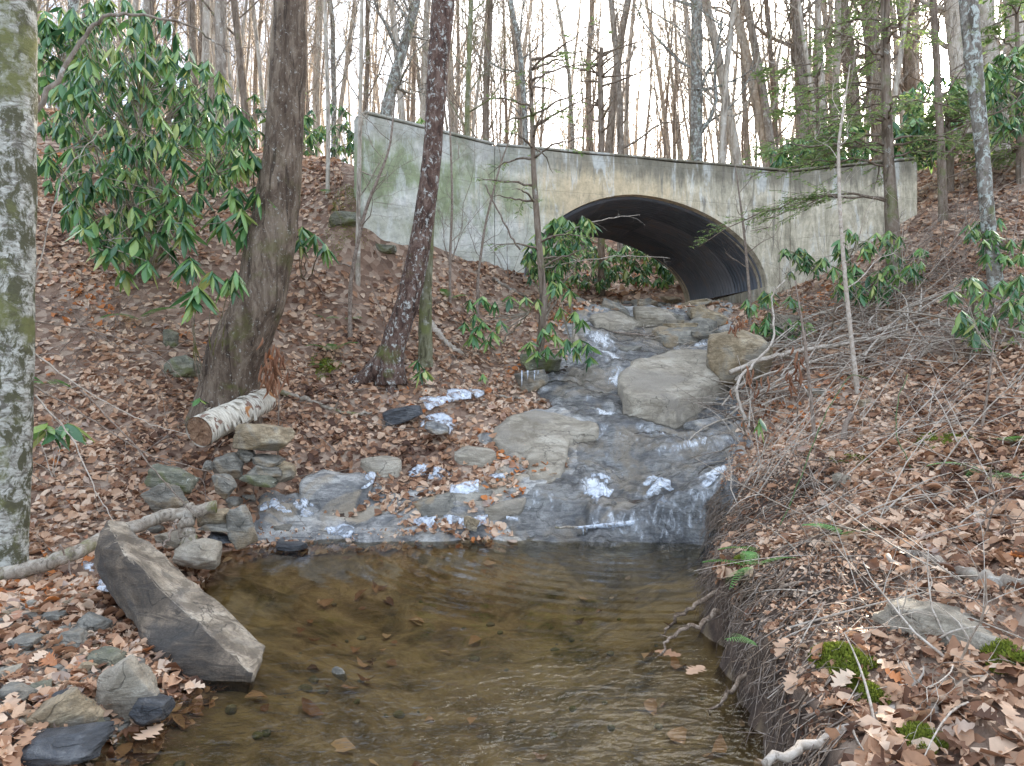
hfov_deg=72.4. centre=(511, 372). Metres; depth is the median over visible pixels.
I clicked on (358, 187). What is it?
tree
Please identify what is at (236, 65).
tree
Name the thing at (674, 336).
rock slab
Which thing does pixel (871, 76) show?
tree
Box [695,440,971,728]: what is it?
twigs
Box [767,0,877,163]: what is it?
tree
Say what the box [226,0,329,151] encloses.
tree
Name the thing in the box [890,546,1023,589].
fallen branch
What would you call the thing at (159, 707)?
rock
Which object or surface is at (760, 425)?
rhododendron
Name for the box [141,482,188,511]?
rock
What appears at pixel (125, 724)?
gravel
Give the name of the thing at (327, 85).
tree
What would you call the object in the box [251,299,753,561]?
bedrock
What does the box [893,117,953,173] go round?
rhododendron
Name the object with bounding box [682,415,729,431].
rock
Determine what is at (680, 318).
rock
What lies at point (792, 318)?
rock
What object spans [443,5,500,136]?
tree
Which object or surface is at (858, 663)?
twigs
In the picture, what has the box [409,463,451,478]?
ice patch
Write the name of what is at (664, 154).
tree
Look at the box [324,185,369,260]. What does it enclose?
leaf litter
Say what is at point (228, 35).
tree
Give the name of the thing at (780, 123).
tree
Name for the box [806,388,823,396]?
rock
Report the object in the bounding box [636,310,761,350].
driftwood twigs
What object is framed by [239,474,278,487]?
rock
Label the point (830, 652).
moss
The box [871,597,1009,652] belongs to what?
rock
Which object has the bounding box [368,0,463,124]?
tree
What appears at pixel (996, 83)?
rhododendron
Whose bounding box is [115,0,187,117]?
tree
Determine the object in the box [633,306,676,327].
rock
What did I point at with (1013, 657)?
moss
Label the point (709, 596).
root
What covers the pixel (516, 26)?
tree
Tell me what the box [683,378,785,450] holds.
bare shrub
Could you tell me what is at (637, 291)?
leaf litter
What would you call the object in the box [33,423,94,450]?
rhododendron
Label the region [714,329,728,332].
rock
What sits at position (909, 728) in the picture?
moss
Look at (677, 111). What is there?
tree
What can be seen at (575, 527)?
fallen branch
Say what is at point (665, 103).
tree
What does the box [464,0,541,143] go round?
tree
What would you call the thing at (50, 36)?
rhododendron
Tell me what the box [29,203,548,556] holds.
twigs
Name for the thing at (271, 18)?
tree
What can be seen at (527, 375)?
icicles
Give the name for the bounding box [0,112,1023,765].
ground
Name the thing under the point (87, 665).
rock
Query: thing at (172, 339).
rock
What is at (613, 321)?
rock slab
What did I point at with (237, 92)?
tree
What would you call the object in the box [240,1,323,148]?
tree
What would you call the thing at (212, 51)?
tree
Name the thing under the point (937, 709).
fallen branch
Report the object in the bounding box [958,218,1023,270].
rhododendron
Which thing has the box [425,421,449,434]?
rock
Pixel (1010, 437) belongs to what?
fern
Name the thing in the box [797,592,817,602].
bank root
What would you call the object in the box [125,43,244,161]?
rhododendron
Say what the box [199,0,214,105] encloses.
tree
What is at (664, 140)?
tree
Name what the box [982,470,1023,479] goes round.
fern
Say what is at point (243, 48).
tree
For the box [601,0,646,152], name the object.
tree
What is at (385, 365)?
maple tree
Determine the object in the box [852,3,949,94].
tree
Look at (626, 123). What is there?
tree
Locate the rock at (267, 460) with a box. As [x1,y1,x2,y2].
[251,453,285,466]
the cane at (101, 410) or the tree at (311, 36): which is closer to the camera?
the cane at (101, 410)
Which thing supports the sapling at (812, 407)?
on the ground
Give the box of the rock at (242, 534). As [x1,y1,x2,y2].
[226,504,257,549]
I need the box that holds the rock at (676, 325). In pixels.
[662,323,697,327]
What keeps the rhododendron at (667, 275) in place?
on the ground
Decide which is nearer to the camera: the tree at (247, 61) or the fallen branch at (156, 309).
the fallen branch at (156, 309)
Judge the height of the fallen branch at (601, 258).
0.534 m
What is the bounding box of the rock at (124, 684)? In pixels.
[95,654,159,721]
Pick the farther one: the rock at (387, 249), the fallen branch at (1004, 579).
the rock at (387, 249)
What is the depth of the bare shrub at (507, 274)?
11.90 m
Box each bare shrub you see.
[32,377,85,482]
[35,221,191,346]
[302,70,407,222]
[408,88,531,260]
[438,176,579,279]
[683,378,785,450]
[716,417,814,501]
[728,193,811,314]
[769,192,1023,349]
[769,440,858,498]
[831,503,1023,753]
[838,308,1023,430]
[849,149,1023,318]
[868,90,1023,279]
[895,107,1023,234]
[919,204,1023,388]
[940,451,1023,537]
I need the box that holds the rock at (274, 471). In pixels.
[247,464,281,476]
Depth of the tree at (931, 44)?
37.55 m
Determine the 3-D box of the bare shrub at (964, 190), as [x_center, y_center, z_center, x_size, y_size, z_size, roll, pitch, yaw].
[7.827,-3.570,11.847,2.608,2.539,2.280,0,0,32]
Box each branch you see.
[0,500,217,579]
[38,12,267,112]
[100,307,174,318]
[161,519,178,547]
[177,502,196,544]
[280,390,372,415]
[432,320,463,354]
[485,184,520,249]
[492,277,527,297]
[495,394,550,404]
[545,212,644,259]
[545,246,666,267]
[555,521,625,528]
[607,326,667,342]
[729,321,895,374]
[735,279,784,428]
[761,666,924,765]
[885,553,901,564]
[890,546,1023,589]
[925,685,939,712]
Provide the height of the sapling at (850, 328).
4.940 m
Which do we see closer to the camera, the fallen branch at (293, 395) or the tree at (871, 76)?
the fallen branch at (293, 395)
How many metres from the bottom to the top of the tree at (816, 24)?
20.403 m
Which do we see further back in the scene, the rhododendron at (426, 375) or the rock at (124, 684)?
the rhododendron at (426, 375)
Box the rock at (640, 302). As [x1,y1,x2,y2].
[630,298,658,306]
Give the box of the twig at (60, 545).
[59,544,72,580]
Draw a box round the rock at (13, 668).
[0,663,22,679]
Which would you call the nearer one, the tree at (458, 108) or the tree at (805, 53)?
the tree at (805, 53)
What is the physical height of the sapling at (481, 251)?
3.797 m
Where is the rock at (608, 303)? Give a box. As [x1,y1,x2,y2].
[600,298,629,315]
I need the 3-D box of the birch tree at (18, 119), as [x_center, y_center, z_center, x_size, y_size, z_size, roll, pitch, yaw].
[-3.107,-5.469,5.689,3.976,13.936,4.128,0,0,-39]
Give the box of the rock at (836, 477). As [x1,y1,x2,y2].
[832,472,851,487]
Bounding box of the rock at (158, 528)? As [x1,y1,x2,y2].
[141,525,163,534]
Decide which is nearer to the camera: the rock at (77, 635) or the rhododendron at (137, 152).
the rock at (77, 635)
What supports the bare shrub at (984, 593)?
on the ground
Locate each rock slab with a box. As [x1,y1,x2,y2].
[299,469,372,512]
[360,455,401,478]
[413,485,492,517]
[454,445,495,466]
[485,497,525,520]
[492,410,598,483]
[590,311,640,331]
[618,349,728,428]
[651,317,716,347]
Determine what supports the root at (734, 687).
hanging from the ground
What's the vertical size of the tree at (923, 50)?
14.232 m
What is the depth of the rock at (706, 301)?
12.75 m
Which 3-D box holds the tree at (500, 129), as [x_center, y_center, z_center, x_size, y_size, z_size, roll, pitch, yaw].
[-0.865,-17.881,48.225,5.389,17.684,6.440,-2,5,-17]
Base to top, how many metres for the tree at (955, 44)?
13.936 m
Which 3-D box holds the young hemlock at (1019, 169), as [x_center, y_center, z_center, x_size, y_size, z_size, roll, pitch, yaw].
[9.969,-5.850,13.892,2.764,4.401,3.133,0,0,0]
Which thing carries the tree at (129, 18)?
on the ground
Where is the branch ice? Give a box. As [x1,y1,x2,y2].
[577,521,634,534]
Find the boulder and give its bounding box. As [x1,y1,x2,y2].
[93,520,265,693]
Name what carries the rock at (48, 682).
on the ground
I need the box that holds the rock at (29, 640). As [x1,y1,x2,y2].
[7,633,43,650]
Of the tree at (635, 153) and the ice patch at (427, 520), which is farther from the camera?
the tree at (635, 153)
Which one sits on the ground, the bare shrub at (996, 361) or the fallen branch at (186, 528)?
the bare shrub at (996, 361)
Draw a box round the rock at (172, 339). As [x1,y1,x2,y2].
[163,329,178,347]
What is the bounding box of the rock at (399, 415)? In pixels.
[382,405,422,426]
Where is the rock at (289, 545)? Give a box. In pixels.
[275,541,308,550]
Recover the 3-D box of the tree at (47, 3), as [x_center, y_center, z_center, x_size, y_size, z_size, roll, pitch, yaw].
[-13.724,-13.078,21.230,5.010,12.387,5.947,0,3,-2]
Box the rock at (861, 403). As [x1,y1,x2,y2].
[856,399,870,407]
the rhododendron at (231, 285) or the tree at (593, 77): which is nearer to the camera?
the rhododendron at (231, 285)
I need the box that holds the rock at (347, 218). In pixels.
[329,211,355,226]
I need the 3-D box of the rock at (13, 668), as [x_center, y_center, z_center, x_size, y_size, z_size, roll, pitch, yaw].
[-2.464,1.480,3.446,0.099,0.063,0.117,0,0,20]
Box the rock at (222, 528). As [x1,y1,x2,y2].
[197,523,228,532]
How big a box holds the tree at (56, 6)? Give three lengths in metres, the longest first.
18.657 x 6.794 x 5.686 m
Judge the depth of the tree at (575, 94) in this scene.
59.34 m
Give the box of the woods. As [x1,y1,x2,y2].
[41,0,1003,166]
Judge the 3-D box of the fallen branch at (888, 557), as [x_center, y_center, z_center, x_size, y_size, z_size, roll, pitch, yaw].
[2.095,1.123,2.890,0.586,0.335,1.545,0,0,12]
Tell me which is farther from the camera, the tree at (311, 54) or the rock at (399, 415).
the tree at (311, 54)
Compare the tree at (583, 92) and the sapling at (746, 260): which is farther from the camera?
the tree at (583, 92)
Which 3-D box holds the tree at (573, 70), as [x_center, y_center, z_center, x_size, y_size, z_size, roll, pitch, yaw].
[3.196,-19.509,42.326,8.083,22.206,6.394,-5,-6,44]
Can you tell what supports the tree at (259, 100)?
on the ground
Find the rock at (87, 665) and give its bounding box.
[78,661,100,670]
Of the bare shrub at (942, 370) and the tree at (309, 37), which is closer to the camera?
the bare shrub at (942, 370)
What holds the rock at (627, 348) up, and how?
on the ground
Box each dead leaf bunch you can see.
[256,337,288,454]
[728,319,743,337]
[729,365,769,431]
[774,347,805,426]
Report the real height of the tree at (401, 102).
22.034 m
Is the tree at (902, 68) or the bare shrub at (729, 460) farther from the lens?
the tree at (902, 68)
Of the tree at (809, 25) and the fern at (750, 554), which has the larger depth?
the tree at (809, 25)
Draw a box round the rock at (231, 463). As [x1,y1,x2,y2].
[213,452,243,478]
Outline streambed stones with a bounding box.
[565,298,680,306]
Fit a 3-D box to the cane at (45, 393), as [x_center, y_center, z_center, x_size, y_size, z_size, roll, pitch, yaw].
[-3.007,0.497,5.598,1.410,0.855,0.269,0,0,-44]
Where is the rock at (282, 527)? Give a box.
[273,523,291,530]
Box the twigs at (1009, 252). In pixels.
[757,176,1023,331]
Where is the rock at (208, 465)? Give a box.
[202,460,212,470]
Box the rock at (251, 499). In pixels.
[242,494,255,501]
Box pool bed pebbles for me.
[173,600,705,765]
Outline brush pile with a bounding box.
[659,274,1023,439]
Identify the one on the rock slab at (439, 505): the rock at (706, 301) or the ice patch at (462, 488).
the ice patch at (462, 488)
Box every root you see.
[650,588,717,644]
[654,608,721,657]
[707,660,751,715]
[765,581,806,603]
[772,566,796,586]
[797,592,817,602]
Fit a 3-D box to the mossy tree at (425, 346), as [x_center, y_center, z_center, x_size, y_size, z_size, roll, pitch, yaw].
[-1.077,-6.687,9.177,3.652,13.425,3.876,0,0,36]
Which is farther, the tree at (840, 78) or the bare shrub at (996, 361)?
the tree at (840, 78)
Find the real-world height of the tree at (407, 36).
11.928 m
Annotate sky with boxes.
[40,0,1003,166]
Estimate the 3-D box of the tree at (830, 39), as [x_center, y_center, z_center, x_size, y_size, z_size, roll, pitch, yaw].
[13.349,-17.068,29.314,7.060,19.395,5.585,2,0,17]
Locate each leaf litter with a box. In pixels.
[0,445,1023,765]
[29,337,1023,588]
[35,148,1023,434]
[37,106,1023,317]
[255,112,1023,302]
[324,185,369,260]
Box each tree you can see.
[0,0,37,566]
[37,0,62,69]
[37,0,80,60]
[37,0,160,98]
[39,0,87,48]
[39,0,100,108]
[40,1,67,103]
[42,0,82,23]
[63,0,79,111]
[66,0,162,114]
[98,0,197,68]
[101,0,168,65]
[107,0,187,115]
[112,0,142,112]
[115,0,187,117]
[116,0,201,87]
[127,0,139,118]
[137,0,151,114]
[150,0,242,40]
[153,0,187,124]
[154,0,186,124]
[157,0,260,65]
[158,1,198,119]
[159,0,197,117]
[160,0,269,76]
[160,1,255,78]
[172,0,271,107]
[174,0,265,71]
[176,0,412,116]
[182,0,258,107]
[184,0,258,96]
[185,0,307,435]
[185,1,268,91]
[187,0,198,108]
[190,0,267,57]
[195,0,257,96]
[196,0,312,108]
[197,0,210,127]
[198,0,337,107]
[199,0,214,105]
[202,0,259,147]
[211,0,267,54]
[214,0,228,135]
[226,0,271,144]
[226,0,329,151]
[226,6,258,103]
[226,16,233,132]
[229,0,338,122]
[230,0,322,147]
[230,1,270,106]
[233,0,309,145]
[234,1,272,116]
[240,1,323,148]
[244,10,266,144]
[248,0,357,109]
[249,13,268,147]
[259,0,364,141]
[262,0,345,132]
[263,1,345,150]
[266,1,329,99]
[267,0,390,158]
[268,1,380,153]
[272,0,364,156]
[307,0,330,101]
[307,0,399,157]
[307,0,406,196]
[307,0,410,285]
[308,0,430,122]
[308,18,353,155]
[320,37,353,161]
[324,5,418,154]
[329,0,407,131]
[331,0,458,111]
[334,0,409,119]
[338,4,418,112]
[348,0,454,394]
[355,0,467,120]
[356,0,480,93]
[359,0,551,141]
[367,0,429,116]
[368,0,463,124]
[372,11,459,120]
[378,0,515,132]
[394,0,546,140]
[395,10,496,143]
[405,0,565,137]
[406,0,513,135]
[409,0,514,134]
[411,0,509,131]
[418,220,434,368]
[430,0,513,132]
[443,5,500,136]
[444,44,497,137]
[448,0,553,133]
[451,1,517,145]
[459,17,526,139]
[463,0,577,145]
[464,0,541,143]
[464,52,514,145]
[471,0,556,120]
[472,0,514,146]
[473,0,626,274]
[474,0,529,144]
[480,1,550,143]
[490,0,543,144]
[492,1,545,146]
[494,0,589,144]
[494,1,575,147]
[497,3,564,146]
[499,0,605,149]
[508,0,577,144]
[514,0,604,147]
[521,0,603,148]
[525,63,586,148]
[534,82,565,145]
[536,0,641,150]
[553,20,609,150]
[555,5,637,150]
[556,0,658,151]
[558,2,640,150]
[559,39,651,295]
[562,0,628,151]
[568,0,663,154]
[569,1,662,156]
[571,0,680,153]
[592,0,719,251]
[594,0,684,156]
[596,3,671,155]
[599,0,790,160]
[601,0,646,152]
[609,0,738,159]
[610,0,712,157]
[610,33,660,154]
[617,0,761,106]
[620,0,723,159]
[623,58,668,156]
[625,0,728,159]
[629,1,712,157]
[629,26,654,155]
[632,0,718,158]
[636,0,796,164]
[639,3,709,161]
[640,0,757,162]
[641,0,689,158]
[646,0,778,161]
[646,0,823,166]
[658,0,808,159]
[661,1,731,160]
[663,14,753,162]
[667,50,730,163]
[669,28,740,161]
[677,19,760,163]
[680,0,787,161]
[682,0,872,165]
[689,0,973,293]
[703,0,751,162]
[703,4,782,161]
[711,0,894,164]
[713,0,814,146]
[719,0,898,148]
[719,17,784,165]
[734,0,794,139]
[737,0,791,156]
[737,0,896,140]
[740,0,811,158]
[742,0,775,166]
[755,0,916,132]
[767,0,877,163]
[771,1,816,165]
[772,0,910,101]
[789,5,865,149]
[792,1,911,142]
[804,0,943,127]
[806,0,947,160]
[808,0,931,162]
[811,0,960,110]
[811,1,938,159]
[811,3,922,141]
[816,0,955,121]
[821,0,853,119]
[827,0,910,126]
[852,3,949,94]
[857,0,920,151]
[867,0,1003,140]
[891,9,928,90]
[895,0,948,91]
[895,1,945,94]
[901,0,1023,223]
[911,0,942,52]
[958,0,1006,302]
[958,0,1023,157]
[1000,0,1023,116]
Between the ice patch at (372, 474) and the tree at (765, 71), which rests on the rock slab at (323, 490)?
the ice patch at (372, 474)
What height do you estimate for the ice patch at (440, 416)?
0.269 m
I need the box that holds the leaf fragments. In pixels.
[0,387,1023,765]
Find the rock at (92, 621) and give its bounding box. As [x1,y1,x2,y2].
[73,612,112,631]
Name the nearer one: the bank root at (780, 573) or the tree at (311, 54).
the bank root at (780, 573)
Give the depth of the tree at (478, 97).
51.98 m
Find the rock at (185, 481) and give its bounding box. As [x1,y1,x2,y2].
[144,463,198,494]
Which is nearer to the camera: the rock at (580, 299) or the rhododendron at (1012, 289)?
the rhododendron at (1012, 289)
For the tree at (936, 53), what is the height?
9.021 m
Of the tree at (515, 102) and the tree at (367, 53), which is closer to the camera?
the tree at (367, 53)
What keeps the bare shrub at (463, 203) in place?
on the ground
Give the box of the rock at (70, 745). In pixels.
[20,721,114,765]
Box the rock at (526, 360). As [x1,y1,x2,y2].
[520,352,561,371]
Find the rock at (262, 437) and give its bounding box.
[232,423,295,450]
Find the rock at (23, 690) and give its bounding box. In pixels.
[0,681,37,702]
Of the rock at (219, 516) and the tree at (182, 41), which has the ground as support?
the tree at (182, 41)
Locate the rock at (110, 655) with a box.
[86,646,126,669]
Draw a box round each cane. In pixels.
[34,385,229,485]
[34,394,112,520]
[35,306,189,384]
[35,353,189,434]
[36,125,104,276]
[79,389,226,525]
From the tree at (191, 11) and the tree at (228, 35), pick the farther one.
the tree at (228, 35)
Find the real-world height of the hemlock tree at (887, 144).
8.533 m
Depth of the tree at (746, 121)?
24.98 m
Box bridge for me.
[354,111,916,302]
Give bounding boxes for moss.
[311,353,341,379]
[727,554,754,569]
[807,640,880,691]
[829,453,869,464]
[852,680,891,704]
[894,720,948,754]
[910,432,978,450]
[979,637,1023,674]
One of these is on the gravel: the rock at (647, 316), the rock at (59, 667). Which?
the rock at (59, 667)
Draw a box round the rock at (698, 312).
[686,307,727,325]
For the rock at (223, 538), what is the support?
on the rock at (242, 534)
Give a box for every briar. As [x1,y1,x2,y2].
[780,374,869,524]
[895,375,910,467]
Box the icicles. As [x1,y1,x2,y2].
[521,370,538,384]
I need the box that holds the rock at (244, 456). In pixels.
[236,449,255,462]
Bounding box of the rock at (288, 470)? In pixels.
[273,461,296,482]
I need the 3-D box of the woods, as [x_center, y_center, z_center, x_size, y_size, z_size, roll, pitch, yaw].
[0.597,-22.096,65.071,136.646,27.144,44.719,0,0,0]
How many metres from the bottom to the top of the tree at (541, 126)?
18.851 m
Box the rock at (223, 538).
[207,532,231,543]
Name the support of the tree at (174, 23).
on the ground
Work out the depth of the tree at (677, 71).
28.62 m
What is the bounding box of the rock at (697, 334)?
[691,331,713,338]
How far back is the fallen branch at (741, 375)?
8.67 m
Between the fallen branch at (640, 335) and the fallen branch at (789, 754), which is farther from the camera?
the fallen branch at (640, 335)
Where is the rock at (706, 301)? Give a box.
[680,298,711,305]
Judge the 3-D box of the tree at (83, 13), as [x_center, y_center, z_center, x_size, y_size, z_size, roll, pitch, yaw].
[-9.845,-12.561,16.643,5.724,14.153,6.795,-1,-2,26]
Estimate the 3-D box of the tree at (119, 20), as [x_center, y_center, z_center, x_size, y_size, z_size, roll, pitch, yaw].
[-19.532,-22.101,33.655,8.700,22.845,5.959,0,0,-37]
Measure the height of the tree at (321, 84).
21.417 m
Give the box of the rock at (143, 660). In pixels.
[137,657,145,663]
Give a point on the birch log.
(249, 408)
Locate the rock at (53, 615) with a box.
[41,610,69,621]
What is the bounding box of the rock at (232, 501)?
[225,496,242,508]
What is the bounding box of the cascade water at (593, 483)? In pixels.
[513,320,744,582]
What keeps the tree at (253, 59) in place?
on the ground
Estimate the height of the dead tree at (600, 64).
7.073 m
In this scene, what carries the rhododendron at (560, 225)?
on the ground
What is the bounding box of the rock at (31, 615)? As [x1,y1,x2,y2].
[22,610,37,620]
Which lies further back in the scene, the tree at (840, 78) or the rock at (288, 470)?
the tree at (840, 78)
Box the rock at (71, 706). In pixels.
[25,686,104,727]
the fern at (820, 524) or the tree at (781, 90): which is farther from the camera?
the tree at (781, 90)
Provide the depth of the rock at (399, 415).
8.23 m
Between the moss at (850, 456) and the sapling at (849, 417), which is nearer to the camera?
the moss at (850, 456)
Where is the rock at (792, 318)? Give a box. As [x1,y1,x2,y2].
[761,314,802,340]
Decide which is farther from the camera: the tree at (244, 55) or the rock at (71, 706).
the tree at (244, 55)
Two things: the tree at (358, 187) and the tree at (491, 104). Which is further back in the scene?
the tree at (491, 104)
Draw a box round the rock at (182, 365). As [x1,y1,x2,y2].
[163,355,200,377]
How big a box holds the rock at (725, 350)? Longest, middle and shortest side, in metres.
0.812 x 0.788 x 0.740 m
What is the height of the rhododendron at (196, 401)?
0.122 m
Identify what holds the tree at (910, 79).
on the ground
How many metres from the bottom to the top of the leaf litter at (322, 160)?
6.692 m
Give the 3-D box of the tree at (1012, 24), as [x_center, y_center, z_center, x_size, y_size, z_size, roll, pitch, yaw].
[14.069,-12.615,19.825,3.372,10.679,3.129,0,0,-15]
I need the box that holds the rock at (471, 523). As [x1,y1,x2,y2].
[464,516,479,531]
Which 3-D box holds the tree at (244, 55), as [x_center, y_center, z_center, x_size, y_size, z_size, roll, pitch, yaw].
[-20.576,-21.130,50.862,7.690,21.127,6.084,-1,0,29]
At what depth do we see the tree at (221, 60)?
15.32 m
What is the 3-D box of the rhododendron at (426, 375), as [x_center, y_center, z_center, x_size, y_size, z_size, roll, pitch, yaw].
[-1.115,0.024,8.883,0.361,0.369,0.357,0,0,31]
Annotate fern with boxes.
[34,376,70,386]
[305,342,358,350]
[440,289,467,297]
[703,551,795,588]
[718,544,781,550]
[727,636,755,644]
[803,523,870,534]
[927,462,1001,475]
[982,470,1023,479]
[992,436,1023,440]
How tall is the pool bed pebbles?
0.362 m
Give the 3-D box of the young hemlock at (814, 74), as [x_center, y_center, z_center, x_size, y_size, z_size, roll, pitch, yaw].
[7.534,-5.264,17.239,2.940,4.680,3.033,0,0,36]
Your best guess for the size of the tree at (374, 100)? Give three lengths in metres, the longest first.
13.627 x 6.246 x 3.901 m
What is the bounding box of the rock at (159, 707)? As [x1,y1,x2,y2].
[128,693,175,726]
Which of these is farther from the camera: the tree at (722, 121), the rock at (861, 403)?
the tree at (722, 121)
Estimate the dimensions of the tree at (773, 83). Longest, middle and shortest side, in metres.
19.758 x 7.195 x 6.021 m
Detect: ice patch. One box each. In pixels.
[83,560,107,591]
[260,498,313,516]
[325,514,517,538]
[361,471,375,488]
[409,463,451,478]
[419,388,483,409]
[420,412,454,432]
[450,473,504,493]
[584,472,613,500]
[643,475,673,503]
[700,471,721,487]
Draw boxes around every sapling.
[318,71,424,341]
[394,21,477,302]
[466,93,528,316]
[721,152,779,326]
[762,259,847,439]
[796,1,946,393]
[841,412,853,440]
[895,161,909,251]
[966,303,1011,426]
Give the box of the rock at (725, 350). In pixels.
[706,329,772,384]
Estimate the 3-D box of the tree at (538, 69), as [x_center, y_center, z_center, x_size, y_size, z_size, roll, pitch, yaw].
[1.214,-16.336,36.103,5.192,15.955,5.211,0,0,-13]
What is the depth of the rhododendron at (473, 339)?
9.78 m
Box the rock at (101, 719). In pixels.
[85,699,104,721]
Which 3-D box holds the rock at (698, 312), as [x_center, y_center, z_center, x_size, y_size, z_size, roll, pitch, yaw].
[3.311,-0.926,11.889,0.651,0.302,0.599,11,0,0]
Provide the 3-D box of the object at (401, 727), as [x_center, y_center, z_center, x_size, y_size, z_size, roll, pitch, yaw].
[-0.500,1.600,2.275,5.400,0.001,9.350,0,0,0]
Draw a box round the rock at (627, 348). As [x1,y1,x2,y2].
[618,346,641,351]
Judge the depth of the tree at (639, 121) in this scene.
51.92 m
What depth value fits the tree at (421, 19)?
27.26 m
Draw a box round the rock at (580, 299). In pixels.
[570,297,596,304]
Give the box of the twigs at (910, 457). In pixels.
[692,308,1023,628]
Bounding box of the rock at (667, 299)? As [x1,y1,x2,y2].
[660,296,681,303]
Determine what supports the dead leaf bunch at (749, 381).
on the ground
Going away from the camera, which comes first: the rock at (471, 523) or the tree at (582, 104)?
the rock at (471, 523)
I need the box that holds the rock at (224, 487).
[211,473,236,498]
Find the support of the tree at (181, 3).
on the ground
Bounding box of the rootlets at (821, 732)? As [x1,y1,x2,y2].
[688,480,857,765]
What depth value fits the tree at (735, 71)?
29.82 m
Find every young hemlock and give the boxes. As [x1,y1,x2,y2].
[471,17,612,351]
[749,43,880,167]
[864,89,1015,193]
[945,0,1023,183]
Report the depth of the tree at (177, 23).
29.01 m
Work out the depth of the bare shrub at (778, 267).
10.48 m
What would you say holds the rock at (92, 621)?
on the ground
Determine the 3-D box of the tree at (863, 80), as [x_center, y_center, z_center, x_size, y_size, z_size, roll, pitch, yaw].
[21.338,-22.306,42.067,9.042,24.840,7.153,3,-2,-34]
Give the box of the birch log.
[185,388,276,446]
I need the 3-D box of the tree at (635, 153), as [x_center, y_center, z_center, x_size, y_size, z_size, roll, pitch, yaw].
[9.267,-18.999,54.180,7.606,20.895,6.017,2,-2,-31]
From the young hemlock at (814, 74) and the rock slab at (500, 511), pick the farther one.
the young hemlock at (814, 74)
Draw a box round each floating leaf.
[133,723,163,739]
[178,679,204,689]
[655,649,680,656]
[686,665,705,674]
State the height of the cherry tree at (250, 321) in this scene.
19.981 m
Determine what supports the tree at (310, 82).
on the ground
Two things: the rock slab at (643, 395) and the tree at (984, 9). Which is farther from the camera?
the tree at (984, 9)
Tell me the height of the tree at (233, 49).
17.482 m
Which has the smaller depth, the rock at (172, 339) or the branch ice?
the branch ice
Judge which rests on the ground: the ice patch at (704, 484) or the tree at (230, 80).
the tree at (230, 80)
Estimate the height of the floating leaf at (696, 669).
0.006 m
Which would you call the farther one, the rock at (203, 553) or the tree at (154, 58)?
the tree at (154, 58)
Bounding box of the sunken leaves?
[190,556,761,765]
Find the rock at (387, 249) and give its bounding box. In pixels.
[375,243,396,253]
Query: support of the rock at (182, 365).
on the ground
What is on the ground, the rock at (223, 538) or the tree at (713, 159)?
the tree at (713, 159)
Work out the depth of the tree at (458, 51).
29.57 m
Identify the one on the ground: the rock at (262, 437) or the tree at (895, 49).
the tree at (895, 49)
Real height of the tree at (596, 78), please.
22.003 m
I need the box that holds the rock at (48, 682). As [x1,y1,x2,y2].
[29,679,51,687]
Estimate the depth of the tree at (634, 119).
59.60 m
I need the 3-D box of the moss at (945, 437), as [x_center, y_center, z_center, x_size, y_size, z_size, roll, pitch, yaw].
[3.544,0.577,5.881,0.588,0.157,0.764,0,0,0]
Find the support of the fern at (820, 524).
on the ground
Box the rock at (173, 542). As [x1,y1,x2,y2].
[154,530,178,549]
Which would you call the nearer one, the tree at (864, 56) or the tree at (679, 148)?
the tree at (864, 56)
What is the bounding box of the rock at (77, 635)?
[53,627,89,650]
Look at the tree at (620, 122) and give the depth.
23.92 m
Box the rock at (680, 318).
[672,314,684,322]
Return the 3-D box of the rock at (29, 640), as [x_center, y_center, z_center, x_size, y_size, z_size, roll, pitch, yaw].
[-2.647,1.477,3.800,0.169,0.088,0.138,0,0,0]
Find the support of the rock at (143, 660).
on the ground
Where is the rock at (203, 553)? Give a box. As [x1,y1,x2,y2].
[172,538,221,569]
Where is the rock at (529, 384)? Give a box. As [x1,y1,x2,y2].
[514,369,548,392]
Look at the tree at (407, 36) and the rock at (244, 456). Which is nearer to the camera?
the rock at (244, 456)
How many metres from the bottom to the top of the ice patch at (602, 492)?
0.275 m
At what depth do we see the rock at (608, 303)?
12.11 m
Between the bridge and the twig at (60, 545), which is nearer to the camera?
the twig at (60, 545)
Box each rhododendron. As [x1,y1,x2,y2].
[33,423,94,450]
[37,0,256,279]
[37,7,115,155]
[66,203,236,295]
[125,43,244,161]
[169,260,248,383]
[186,92,354,156]
[190,398,208,405]
[217,155,275,254]
[251,106,424,163]
[252,110,347,156]
[294,226,338,279]
[408,360,434,387]
[457,296,542,352]
[478,373,499,391]
[520,215,602,319]
[522,282,598,374]
[535,244,622,294]
[606,244,675,289]
[740,291,817,340]
[742,419,766,441]
[762,126,876,172]
[778,248,827,280]
[813,229,929,308]
[892,77,968,129]
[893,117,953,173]
[939,273,1023,352]
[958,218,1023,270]
[984,43,1023,148]
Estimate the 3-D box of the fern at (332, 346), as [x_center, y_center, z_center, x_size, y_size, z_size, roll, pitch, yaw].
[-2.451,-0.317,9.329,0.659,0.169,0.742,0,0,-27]
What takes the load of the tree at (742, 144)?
on the ground
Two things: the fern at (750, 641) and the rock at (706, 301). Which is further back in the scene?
the rock at (706, 301)
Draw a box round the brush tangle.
[673,242,1023,456]
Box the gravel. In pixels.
[0,596,163,765]
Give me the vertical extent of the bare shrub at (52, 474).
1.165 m
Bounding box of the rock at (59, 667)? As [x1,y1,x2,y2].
[51,664,63,670]
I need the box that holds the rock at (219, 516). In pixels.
[196,508,229,526]
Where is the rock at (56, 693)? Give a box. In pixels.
[51,688,68,696]
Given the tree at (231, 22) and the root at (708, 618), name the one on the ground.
the tree at (231, 22)
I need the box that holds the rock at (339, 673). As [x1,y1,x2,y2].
[331,666,346,681]

